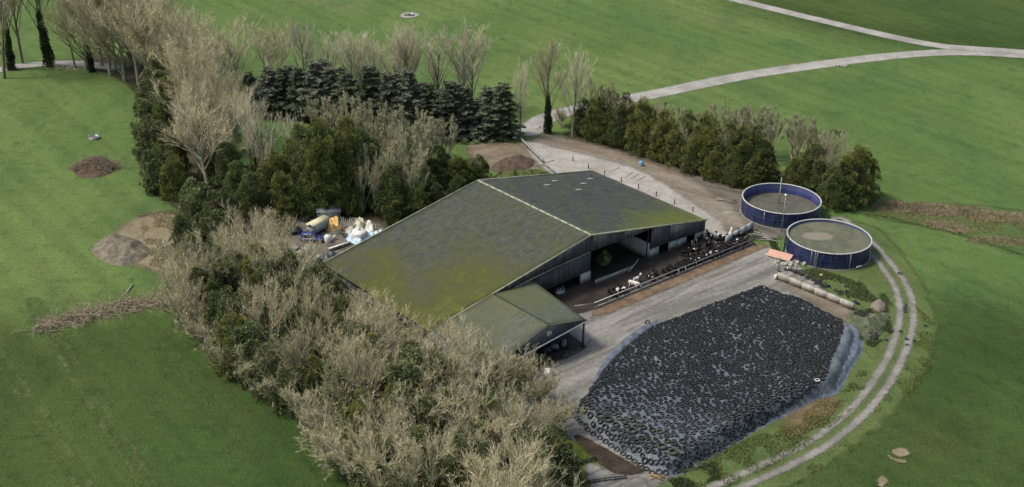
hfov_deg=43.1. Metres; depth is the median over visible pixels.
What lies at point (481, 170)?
evergreen tree
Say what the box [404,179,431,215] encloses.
evergreen tree
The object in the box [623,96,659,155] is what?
evergreen tree
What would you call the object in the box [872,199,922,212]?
rush clump
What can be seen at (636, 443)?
tyre
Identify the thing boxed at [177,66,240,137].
bare tree
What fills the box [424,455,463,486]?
evergreen tree
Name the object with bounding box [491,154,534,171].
muck heap
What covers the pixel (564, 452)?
evergreen tree
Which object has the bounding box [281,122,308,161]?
evergreen tree
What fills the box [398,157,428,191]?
coppiced tree
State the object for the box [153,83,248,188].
bare tree
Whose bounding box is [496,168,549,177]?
shrub bank
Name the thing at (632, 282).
cow
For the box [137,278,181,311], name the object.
bare shrub
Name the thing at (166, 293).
bare shrub
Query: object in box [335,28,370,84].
bare poplar
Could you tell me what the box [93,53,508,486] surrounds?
woodland floor
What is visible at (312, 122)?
evergreen tree
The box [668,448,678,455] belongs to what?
tyre
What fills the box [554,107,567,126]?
bare shrub
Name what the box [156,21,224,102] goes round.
bare tree
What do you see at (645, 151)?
evergreen tree
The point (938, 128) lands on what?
field
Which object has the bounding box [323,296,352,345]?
evergreen tree
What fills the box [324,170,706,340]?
barn
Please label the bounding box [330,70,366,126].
conifer
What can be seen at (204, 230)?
evergreen tree
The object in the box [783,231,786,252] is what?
mast
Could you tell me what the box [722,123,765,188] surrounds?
evergreen tree
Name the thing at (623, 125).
evergreen tree
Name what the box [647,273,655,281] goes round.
cow
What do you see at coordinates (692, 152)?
evergreen tree
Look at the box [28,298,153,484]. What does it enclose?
wheel tracks
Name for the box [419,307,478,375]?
bare tree
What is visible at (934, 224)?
rush clump
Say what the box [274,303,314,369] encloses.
evergreen tree
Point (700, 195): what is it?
mud lane
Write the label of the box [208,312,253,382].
evergreen tree
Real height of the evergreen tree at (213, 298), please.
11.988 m
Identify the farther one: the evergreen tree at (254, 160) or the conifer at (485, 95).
the conifer at (485, 95)
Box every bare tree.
[40,0,111,69]
[51,0,103,65]
[61,0,138,75]
[63,0,145,80]
[67,0,141,68]
[84,0,205,66]
[87,0,154,66]
[89,0,166,84]
[96,0,174,53]
[134,0,188,54]
[141,0,227,80]
[145,6,218,90]
[148,28,224,100]
[150,68,234,147]
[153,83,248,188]
[154,241,201,298]
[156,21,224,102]
[156,275,227,322]
[157,53,226,134]
[159,231,208,278]
[162,247,209,298]
[174,40,237,97]
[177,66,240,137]
[183,235,260,286]
[190,52,248,131]
[191,11,267,83]
[191,218,268,268]
[201,80,257,148]
[205,79,252,140]
[219,199,284,254]
[225,267,292,319]
[227,220,294,266]
[236,273,293,341]
[239,17,306,73]
[241,207,298,257]
[245,223,328,283]
[263,259,330,330]
[267,302,329,373]
[271,229,325,273]
[291,262,350,324]
[297,278,358,363]
[307,310,379,387]
[315,336,387,408]
[317,288,371,342]
[319,333,403,404]
[327,284,399,342]
[327,416,461,486]
[336,390,424,476]
[338,295,417,358]
[363,147,397,209]
[384,310,458,363]
[387,339,469,396]
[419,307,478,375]
[419,328,496,414]
[435,358,531,464]
[443,439,553,486]
[447,421,548,486]
[459,374,531,424]
[505,394,567,432]
[615,92,649,119]
[644,100,675,141]
[678,114,703,152]
[708,112,742,152]
[815,128,853,175]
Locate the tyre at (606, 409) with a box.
[604,406,610,411]
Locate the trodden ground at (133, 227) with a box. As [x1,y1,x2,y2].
[116,212,186,277]
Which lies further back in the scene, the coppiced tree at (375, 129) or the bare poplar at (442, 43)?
the bare poplar at (442, 43)
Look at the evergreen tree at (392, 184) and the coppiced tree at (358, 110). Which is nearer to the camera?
the evergreen tree at (392, 184)
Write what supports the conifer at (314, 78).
on the shelterbelt floor at (295, 120)
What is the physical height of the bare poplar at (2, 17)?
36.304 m
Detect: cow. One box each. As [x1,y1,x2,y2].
[608,288,617,297]
[612,286,624,294]
[619,284,627,293]
[628,280,641,288]
[633,273,641,281]
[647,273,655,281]
[652,268,659,277]
[661,268,670,275]
[666,266,674,274]
[668,264,679,271]
[677,261,686,269]
[680,248,693,256]
[683,258,694,265]
[688,247,698,253]
[690,255,702,262]
[695,234,702,243]
[702,251,712,259]
[705,241,710,249]
[706,229,712,239]
[706,249,717,257]
[714,236,725,243]
[714,247,722,254]
[715,231,724,240]
[720,244,728,251]
[723,242,734,249]
[728,241,737,248]
[732,240,742,247]
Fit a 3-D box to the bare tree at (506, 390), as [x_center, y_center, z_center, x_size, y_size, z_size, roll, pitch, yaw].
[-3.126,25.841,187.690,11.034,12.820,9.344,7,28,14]
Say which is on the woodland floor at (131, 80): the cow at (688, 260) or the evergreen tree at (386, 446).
the evergreen tree at (386, 446)
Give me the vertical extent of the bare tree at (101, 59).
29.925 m
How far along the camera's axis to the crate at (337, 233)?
259.09 m
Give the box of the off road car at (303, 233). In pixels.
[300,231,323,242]
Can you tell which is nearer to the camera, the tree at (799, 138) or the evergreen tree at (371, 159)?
the evergreen tree at (371, 159)
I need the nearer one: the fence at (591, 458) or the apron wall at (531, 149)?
the fence at (591, 458)
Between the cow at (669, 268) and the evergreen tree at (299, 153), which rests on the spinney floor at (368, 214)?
the evergreen tree at (299, 153)
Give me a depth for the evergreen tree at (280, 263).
221.01 m
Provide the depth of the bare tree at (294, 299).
209.38 m
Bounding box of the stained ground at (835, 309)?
[785,286,852,324]
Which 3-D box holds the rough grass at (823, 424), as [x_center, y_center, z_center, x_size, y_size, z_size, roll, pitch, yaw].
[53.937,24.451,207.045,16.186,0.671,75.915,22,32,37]
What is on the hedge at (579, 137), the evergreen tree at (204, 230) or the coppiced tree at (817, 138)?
the coppiced tree at (817, 138)
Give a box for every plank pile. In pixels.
[650,473,664,479]
[716,197,735,202]
[746,233,773,238]
[754,231,781,241]
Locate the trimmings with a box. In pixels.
[50,62,81,70]
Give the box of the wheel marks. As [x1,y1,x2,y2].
[0,347,93,486]
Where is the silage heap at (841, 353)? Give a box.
[576,286,854,477]
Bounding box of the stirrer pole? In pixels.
[778,177,781,203]
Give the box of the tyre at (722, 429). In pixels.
[720,428,726,434]
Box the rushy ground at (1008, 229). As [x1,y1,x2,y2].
[867,203,1023,249]
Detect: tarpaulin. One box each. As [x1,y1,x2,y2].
[323,251,336,258]
[325,216,340,230]
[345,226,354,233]
[346,231,374,244]
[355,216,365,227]
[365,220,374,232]
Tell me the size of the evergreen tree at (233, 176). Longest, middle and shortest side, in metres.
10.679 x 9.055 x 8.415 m
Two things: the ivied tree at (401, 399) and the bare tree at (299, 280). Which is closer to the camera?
the ivied tree at (401, 399)
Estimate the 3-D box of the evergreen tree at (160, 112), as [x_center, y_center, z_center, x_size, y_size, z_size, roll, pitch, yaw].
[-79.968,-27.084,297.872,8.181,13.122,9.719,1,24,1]
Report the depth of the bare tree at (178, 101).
290.06 m
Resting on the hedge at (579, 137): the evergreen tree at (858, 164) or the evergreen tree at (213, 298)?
the evergreen tree at (858, 164)
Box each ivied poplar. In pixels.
[0,0,17,69]
[19,0,55,66]
[73,10,95,72]
[522,36,568,133]
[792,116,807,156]
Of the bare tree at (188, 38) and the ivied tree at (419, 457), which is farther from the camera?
the bare tree at (188, 38)
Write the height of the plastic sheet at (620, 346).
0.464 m
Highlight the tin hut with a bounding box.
[316,204,340,221]
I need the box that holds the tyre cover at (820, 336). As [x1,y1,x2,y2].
[576,285,843,431]
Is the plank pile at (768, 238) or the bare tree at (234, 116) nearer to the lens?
the plank pile at (768, 238)
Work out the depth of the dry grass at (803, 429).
258.72 m
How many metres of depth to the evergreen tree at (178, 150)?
280.01 m
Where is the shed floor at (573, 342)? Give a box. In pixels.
[480,333,585,384]
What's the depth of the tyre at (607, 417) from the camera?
196.35 m
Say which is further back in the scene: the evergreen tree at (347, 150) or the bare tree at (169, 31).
the bare tree at (169, 31)
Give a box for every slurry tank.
[739,183,821,229]
[785,219,872,270]
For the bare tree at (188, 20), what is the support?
on the woodland floor at (131, 80)
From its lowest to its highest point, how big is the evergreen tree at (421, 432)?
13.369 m
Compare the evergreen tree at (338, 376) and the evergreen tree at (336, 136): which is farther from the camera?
the evergreen tree at (336, 136)
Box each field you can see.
[0,0,1023,486]
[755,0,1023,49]
[814,319,1023,486]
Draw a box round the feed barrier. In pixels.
[575,238,753,308]
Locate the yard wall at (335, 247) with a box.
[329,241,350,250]
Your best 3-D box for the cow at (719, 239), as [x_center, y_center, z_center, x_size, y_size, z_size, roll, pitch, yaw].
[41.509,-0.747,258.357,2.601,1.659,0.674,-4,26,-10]
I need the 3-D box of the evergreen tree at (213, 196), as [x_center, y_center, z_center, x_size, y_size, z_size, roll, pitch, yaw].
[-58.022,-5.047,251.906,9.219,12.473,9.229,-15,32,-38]
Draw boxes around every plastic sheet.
[593,320,657,381]
[822,324,863,397]
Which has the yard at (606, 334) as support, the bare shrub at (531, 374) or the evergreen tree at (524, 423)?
the bare shrub at (531, 374)
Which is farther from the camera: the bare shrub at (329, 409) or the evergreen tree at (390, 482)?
the bare shrub at (329, 409)
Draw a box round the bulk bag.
[351,227,367,239]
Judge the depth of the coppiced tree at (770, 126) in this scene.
295.47 m
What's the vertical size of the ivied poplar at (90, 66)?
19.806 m
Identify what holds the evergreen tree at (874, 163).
on the hedge at (579, 137)
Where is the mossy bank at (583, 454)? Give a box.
[529,429,601,486]
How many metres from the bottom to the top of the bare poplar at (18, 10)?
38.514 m
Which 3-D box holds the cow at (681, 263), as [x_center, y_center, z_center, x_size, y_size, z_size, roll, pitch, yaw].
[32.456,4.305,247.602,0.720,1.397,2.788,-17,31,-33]
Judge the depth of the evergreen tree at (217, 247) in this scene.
228.19 m
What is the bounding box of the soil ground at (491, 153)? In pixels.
[465,141,539,171]
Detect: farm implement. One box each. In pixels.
[536,346,552,355]
[544,343,560,352]
[554,285,564,295]
[559,339,567,348]
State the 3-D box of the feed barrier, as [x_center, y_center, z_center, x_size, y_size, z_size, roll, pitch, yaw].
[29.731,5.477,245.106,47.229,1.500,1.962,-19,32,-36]
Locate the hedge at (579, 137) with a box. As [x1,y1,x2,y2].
[565,131,862,206]
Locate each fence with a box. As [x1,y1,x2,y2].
[581,456,596,464]
[584,475,626,484]
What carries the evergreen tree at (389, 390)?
on the woodland floor at (131, 80)
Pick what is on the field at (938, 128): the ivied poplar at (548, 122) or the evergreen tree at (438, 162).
the ivied poplar at (548, 122)
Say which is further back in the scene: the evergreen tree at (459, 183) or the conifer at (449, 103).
the conifer at (449, 103)
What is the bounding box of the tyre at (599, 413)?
[595,412,604,418]
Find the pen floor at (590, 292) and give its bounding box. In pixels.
[549,235,754,313]
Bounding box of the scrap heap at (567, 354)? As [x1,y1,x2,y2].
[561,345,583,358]
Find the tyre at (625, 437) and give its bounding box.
[623,436,629,442]
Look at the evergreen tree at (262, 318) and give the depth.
211.15 m
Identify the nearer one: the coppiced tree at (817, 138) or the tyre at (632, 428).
the tyre at (632, 428)
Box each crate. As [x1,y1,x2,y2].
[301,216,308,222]
[334,230,340,234]
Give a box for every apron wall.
[520,137,543,162]
[543,162,555,172]
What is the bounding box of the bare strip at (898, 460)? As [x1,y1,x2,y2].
[888,455,905,462]
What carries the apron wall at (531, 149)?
on the concrete apron
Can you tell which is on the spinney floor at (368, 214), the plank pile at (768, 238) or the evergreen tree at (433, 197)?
the evergreen tree at (433, 197)
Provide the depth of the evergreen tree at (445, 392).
181.78 m
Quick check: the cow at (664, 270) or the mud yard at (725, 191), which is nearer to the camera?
the cow at (664, 270)
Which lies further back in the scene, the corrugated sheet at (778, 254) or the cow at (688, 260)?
the corrugated sheet at (778, 254)
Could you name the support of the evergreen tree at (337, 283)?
on the woodland floor at (131, 80)
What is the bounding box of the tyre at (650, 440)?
[645,438,652,443]
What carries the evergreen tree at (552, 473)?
on the woodland floor at (131, 80)
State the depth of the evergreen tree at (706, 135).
288.24 m
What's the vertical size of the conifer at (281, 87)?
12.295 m
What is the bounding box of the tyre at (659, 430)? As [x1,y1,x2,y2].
[656,429,663,434]
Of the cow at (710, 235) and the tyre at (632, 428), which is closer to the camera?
the tyre at (632, 428)
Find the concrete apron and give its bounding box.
[524,141,727,235]
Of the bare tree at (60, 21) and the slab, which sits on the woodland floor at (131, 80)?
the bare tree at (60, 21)
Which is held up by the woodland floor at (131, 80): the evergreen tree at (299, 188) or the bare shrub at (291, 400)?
the bare shrub at (291, 400)
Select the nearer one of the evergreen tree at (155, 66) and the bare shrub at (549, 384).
the bare shrub at (549, 384)
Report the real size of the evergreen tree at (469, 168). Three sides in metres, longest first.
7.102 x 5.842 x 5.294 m
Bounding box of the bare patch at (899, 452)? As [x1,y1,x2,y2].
[892,448,909,456]
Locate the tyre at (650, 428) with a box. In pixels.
[649,427,655,432]
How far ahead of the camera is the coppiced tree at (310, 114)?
303.12 m
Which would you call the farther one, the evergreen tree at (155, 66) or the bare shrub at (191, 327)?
the evergreen tree at (155, 66)
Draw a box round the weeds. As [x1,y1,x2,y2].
[493,171,892,486]
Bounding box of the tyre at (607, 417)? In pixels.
[603,416,612,422]
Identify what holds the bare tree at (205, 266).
on the woodland floor at (131, 80)
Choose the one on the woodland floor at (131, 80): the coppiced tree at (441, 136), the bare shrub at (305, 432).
the bare shrub at (305, 432)
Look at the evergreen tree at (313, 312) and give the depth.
205.54 m
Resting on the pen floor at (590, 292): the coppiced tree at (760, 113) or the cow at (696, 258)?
the cow at (696, 258)
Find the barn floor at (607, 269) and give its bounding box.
[499,229,693,291]
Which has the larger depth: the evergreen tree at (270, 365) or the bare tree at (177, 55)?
the bare tree at (177, 55)
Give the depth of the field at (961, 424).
200.46 m
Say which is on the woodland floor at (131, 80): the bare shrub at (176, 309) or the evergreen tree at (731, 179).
the bare shrub at (176, 309)
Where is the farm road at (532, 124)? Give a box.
[519,49,1023,135]
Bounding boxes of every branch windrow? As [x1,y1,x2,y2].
[13,286,168,338]
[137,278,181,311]
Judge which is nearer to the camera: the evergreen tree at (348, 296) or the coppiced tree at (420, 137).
the evergreen tree at (348, 296)
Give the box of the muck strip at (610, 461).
[574,435,643,474]
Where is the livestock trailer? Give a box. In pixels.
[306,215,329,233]
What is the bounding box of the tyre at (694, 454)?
[693,451,699,458]
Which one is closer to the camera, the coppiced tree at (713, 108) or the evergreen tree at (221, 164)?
the evergreen tree at (221, 164)
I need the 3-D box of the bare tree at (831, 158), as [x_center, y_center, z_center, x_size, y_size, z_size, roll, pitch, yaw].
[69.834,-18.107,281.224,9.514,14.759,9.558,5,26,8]
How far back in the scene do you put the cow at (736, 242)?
256.55 m
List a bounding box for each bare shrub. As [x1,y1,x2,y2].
[146,281,186,322]
[162,287,205,333]
[172,308,216,347]
[195,318,233,356]
[205,332,251,373]
[233,341,268,389]
[249,354,304,406]
[279,380,318,425]
[292,384,335,433]
[293,393,380,452]
[295,393,347,437]
[301,392,370,480]
[312,423,364,485]
[468,326,529,401]
[498,340,538,393]
[505,354,558,398]
[508,381,585,427]
[521,360,565,411]
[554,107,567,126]
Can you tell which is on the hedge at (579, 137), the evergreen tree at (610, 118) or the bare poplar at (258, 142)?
the evergreen tree at (610, 118)
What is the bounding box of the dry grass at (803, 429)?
[136,204,1023,439]
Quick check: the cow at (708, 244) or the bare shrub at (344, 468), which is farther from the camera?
the cow at (708, 244)
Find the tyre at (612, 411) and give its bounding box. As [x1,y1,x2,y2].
[610,410,616,415]
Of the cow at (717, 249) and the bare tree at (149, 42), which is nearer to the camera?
the cow at (717, 249)
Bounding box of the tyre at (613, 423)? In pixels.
[612,422,619,426]
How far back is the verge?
212.62 m
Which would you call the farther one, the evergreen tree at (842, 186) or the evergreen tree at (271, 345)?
the evergreen tree at (842, 186)
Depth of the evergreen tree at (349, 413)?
185.44 m
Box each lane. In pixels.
[0,61,120,71]
[530,134,748,231]
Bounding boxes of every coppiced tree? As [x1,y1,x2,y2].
[304,97,332,126]
[320,91,360,132]
[341,105,373,129]
[352,142,381,212]
[354,98,384,132]
[354,117,401,153]
[358,101,392,156]
[380,104,426,157]
[380,110,435,177]
[381,135,428,188]
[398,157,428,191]
[407,123,438,167]
[412,121,448,159]
[432,114,459,154]
[581,74,615,113]
[594,86,620,113]
[655,101,671,116]
[671,105,687,131]
[693,101,728,127]
[719,99,753,128]
[737,106,771,133]
[746,103,795,151]
[786,113,822,159]
[807,115,844,173]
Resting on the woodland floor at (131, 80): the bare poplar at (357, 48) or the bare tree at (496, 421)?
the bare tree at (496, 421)
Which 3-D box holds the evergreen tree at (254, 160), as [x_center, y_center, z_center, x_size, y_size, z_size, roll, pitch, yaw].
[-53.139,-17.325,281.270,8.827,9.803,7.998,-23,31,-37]
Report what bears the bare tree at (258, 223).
on the woodland floor at (131, 80)
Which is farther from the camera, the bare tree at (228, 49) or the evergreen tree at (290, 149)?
the bare tree at (228, 49)
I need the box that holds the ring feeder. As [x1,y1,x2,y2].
[88,133,98,139]
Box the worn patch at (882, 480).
[877,476,887,486]
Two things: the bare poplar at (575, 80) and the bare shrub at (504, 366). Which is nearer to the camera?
the bare shrub at (504, 366)
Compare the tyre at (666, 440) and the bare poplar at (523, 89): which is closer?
the tyre at (666, 440)
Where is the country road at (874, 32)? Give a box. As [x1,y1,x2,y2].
[730,0,1023,54]
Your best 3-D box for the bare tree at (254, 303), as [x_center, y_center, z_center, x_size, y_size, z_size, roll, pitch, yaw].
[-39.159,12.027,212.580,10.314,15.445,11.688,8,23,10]
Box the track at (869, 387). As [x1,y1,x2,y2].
[705,216,917,486]
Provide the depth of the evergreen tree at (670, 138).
294.56 m
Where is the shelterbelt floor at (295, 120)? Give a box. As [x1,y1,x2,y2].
[248,110,511,139]
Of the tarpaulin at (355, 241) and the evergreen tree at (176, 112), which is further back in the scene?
the evergreen tree at (176, 112)
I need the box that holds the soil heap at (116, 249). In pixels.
[91,233,148,265]
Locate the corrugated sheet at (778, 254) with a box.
[767,249,792,260]
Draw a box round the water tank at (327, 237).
[324,234,331,242]
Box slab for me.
[585,463,648,486]
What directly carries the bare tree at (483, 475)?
on the woodland floor at (131, 80)
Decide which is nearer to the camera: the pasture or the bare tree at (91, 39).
the pasture
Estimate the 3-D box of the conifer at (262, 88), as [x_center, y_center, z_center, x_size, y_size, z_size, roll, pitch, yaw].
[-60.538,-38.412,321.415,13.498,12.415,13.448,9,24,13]
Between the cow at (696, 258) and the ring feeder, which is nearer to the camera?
the cow at (696, 258)
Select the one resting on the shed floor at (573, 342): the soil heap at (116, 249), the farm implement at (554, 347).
the farm implement at (554, 347)
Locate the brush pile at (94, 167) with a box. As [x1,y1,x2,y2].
[65,153,132,178]
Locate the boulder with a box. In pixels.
[870,299,885,311]
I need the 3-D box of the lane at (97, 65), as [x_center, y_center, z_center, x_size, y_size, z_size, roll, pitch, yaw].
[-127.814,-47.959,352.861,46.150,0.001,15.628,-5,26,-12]
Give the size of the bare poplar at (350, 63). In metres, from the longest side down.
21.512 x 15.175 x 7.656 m
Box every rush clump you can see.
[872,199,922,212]
[895,200,945,215]
[921,201,961,216]
[922,219,957,229]
[940,224,971,232]
[952,205,988,217]
[964,209,1014,222]
[965,235,1023,245]
[1003,211,1023,223]
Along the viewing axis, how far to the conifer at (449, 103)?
306.19 m
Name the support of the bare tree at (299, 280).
on the woodland floor at (131, 80)
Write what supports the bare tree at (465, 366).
on the woodland floor at (131, 80)
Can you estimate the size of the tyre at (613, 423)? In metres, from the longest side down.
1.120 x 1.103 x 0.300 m
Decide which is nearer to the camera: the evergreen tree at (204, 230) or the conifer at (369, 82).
the evergreen tree at (204, 230)
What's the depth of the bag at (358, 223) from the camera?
262.04 m
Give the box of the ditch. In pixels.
[866,213,1018,252]
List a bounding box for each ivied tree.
[357,377,478,458]
[376,411,483,486]
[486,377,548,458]
[499,417,583,486]
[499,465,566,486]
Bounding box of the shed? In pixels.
[427,282,586,386]
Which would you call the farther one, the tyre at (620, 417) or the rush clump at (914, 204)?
the rush clump at (914, 204)
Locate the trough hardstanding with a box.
[400,12,418,17]
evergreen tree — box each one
[130,91,176,143]
[131,113,166,170]
[132,65,167,116]
[137,145,170,195]
[148,100,181,144]
[148,127,191,185]
[149,46,180,87]
[153,72,189,111]
[157,150,191,201]
[168,210,197,249]
[169,96,193,132]
[171,177,211,225]
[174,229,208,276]
[182,265,209,325]
[191,243,224,298]
[194,188,233,239]
[195,217,228,257]
[196,259,239,321]
[197,134,224,184]
[200,284,242,346]
[207,141,251,192]
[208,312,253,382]
[209,208,243,257]
[211,292,257,355]
[215,250,243,304]
[219,184,245,228]
[221,160,260,202]
[226,319,273,390]
[234,171,273,218]
[234,242,273,305]
[239,267,277,325]
[244,343,283,403]
[248,143,278,183]
[256,151,290,208]
[257,333,299,381]
[259,291,294,341]
[267,247,303,294]
[268,140,302,196]
[268,170,302,217]
[269,271,313,319]
[269,360,314,418]
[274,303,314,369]
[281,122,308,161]
[288,126,333,216]
[290,166,329,218]
[292,268,322,323]
[294,308,335,374]
[298,353,329,402]
[300,117,347,217]
[302,114,333,161]
[307,268,348,315]
[308,260,337,293]
[318,368,364,417]
[321,284,372,326]
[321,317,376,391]
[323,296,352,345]
[325,294,359,369]
[327,115,361,183]
[328,116,366,215]
[333,125,380,206]
[337,388,380,455]
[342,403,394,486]
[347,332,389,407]
[347,425,403,486]
[352,142,387,211]
[363,354,400,415]
[371,160,416,223]
[377,343,435,416]
[377,379,421,440]
[379,463,412,486]
[384,383,428,450]
[388,193,408,223]
[393,340,424,369]
[395,424,437,486]
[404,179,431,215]
[408,396,451,463]
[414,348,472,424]
[415,166,440,194]
[423,182,445,203]
[424,143,453,186]
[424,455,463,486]
[434,386,472,449]
[434,416,491,486]
[440,154,472,189]
[445,174,464,195]
[458,159,477,185]
[459,439,518,486]
[460,396,503,442]
[469,154,492,180]
[485,422,516,464]
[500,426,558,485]
[508,418,530,445]
[524,453,561,486]
[533,418,584,486]
[568,97,595,136]
[579,95,611,143]
[597,91,636,147]
[599,114,617,144]
[611,101,645,150]
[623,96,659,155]
[638,135,661,156]
[642,109,676,161]
[659,129,686,165]
[663,109,698,167]
[679,110,726,176]
[679,136,706,175]
[700,118,742,179]
[700,145,726,181]
[718,150,745,188]
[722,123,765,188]
[739,123,777,183]
[740,154,766,188]
[756,152,780,182]
[781,152,811,189]
[795,142,828,189]
[816,168,838,206]
[820,162,861,210]
[828,142,875,211]
[852,145,883,200]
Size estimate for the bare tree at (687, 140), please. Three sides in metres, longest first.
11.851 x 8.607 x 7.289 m
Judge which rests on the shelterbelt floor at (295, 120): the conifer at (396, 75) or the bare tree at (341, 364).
the conifer at (396, 75)
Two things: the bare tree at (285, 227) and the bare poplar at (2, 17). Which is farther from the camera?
the bare poplar at (2, 17)
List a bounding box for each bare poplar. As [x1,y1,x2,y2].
[0,0,11,78]
[8,0,26,63]
[50,0,80,67]
[135,0,171,54]
[232,88,269,171]
[239,108,281,189]
[274,107,303,143]
[282,15,320,75]
[304,30,347,73]
[330,26,374,84]
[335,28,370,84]
[359,31,397,80]
[371,21,417,72]
[379,20,428,72]
[386,29,426,73]
[417,22,455,96]
[433,14,497,85]
[454,23,490,96]
[510,56,532,138]
[554,44,596,137]
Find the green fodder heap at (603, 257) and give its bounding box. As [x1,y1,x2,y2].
[594,249,611,265]
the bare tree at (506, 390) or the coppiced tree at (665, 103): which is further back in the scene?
the coppiced tree at (665, 103)
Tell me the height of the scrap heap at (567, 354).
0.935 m
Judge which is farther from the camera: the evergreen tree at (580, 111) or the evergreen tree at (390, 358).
the evergreen tree at (580, 111)
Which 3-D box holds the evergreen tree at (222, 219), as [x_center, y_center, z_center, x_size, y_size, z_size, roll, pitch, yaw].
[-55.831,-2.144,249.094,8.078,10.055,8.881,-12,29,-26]
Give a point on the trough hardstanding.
(415, 15)
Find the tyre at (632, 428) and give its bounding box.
[627,427,637,433]
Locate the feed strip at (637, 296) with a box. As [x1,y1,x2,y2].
[591,243,766,317]
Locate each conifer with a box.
[236,71,258,114]
[249,65,286,118]
[260,68,297,119]
[272,66,310,119]
[282,65,299,85]
[287,59,333,120]
[307,58,337,103]
[308,67,340,124]
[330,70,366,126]
[335,66,358,96]
[344,65,390,127]
[356,63,380,91]
[365,71,411,124]
[386,70,406,90]
[387,68,428,132]
[406,81,427,128]
[408,82,456,141]
[429,81,469,141]
[448,85,479,140]
[450,82,474,125]
[461,85,512,141]
[480,82,526,142]
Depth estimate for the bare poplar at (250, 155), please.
276.33 m
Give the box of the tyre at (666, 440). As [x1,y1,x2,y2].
[664,438,670,443]
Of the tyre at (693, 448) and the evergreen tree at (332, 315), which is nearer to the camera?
the tyre at (693, 448)
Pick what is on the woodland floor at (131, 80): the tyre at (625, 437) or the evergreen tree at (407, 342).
the evergreen tree at (407, 342)
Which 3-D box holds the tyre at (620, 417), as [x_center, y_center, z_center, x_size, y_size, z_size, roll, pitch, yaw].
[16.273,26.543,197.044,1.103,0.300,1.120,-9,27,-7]
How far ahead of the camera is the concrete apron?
291.52 m
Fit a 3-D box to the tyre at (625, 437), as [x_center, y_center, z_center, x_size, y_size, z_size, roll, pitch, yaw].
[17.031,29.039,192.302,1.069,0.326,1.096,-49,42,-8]
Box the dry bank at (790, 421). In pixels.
[783,397,838,429]
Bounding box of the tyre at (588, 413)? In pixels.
[587,411,592,417]
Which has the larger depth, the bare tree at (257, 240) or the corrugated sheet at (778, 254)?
the corrugated sheet at (778, 254)
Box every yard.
[286,216,384,268]
[521,246,848,486]
[654,162,785,239]
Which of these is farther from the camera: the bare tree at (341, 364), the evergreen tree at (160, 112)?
the evergreen tree at (160, 112)
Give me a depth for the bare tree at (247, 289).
212.48 m
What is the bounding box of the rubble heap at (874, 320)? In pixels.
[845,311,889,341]
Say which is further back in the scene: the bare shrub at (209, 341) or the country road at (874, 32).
the country road at (874, 32)
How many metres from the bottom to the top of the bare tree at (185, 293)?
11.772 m
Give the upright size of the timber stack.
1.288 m
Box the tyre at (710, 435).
[706,434,712,439]
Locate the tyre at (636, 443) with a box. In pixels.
[633,439,639,444]
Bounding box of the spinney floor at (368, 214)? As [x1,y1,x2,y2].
[273,149,449,228]
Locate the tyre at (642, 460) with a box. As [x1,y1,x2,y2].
[641,457,647,463]
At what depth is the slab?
185.68 m
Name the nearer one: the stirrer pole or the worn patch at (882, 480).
the worn patch at (882, 480)
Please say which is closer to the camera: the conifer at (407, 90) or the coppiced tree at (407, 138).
the coppiced tree at (407, 138)
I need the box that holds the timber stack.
[338,217,364,227]
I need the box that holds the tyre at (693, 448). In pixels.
[688,444,695,449]
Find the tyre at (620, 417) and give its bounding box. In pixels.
[615,415,622,420]
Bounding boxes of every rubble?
[774,257,806,268]
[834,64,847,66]
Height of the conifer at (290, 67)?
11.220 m
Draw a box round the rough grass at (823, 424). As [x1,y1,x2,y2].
[685,302,936,486]
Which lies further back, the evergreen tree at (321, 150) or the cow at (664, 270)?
the evergreen tree at (321, 150)
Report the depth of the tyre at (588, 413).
197.72 m
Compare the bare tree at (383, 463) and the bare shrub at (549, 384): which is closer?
the bare tree at (383, 463)
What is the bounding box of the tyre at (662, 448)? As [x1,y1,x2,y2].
[657,443,666,450]
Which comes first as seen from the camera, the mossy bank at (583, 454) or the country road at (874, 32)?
the mossy bank at (583, 454)
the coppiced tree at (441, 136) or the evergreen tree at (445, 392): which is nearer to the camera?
the evergreen tree at (445, 392)
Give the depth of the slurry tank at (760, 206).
273.00 m
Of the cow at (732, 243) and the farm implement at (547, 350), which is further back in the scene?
the cow at (732, 243)
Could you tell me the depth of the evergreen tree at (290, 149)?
268.99 m
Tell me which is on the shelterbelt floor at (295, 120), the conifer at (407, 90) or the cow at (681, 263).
the conifer at (407, 90)
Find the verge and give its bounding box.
[658,222,937,486]
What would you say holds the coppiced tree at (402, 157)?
on the spinney floor at (368, 214)
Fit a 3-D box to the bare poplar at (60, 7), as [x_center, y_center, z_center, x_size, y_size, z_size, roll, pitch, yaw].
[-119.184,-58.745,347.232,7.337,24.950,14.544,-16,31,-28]
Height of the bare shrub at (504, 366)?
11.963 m
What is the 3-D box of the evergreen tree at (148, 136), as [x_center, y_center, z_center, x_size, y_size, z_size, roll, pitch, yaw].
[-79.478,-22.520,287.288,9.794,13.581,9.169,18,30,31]

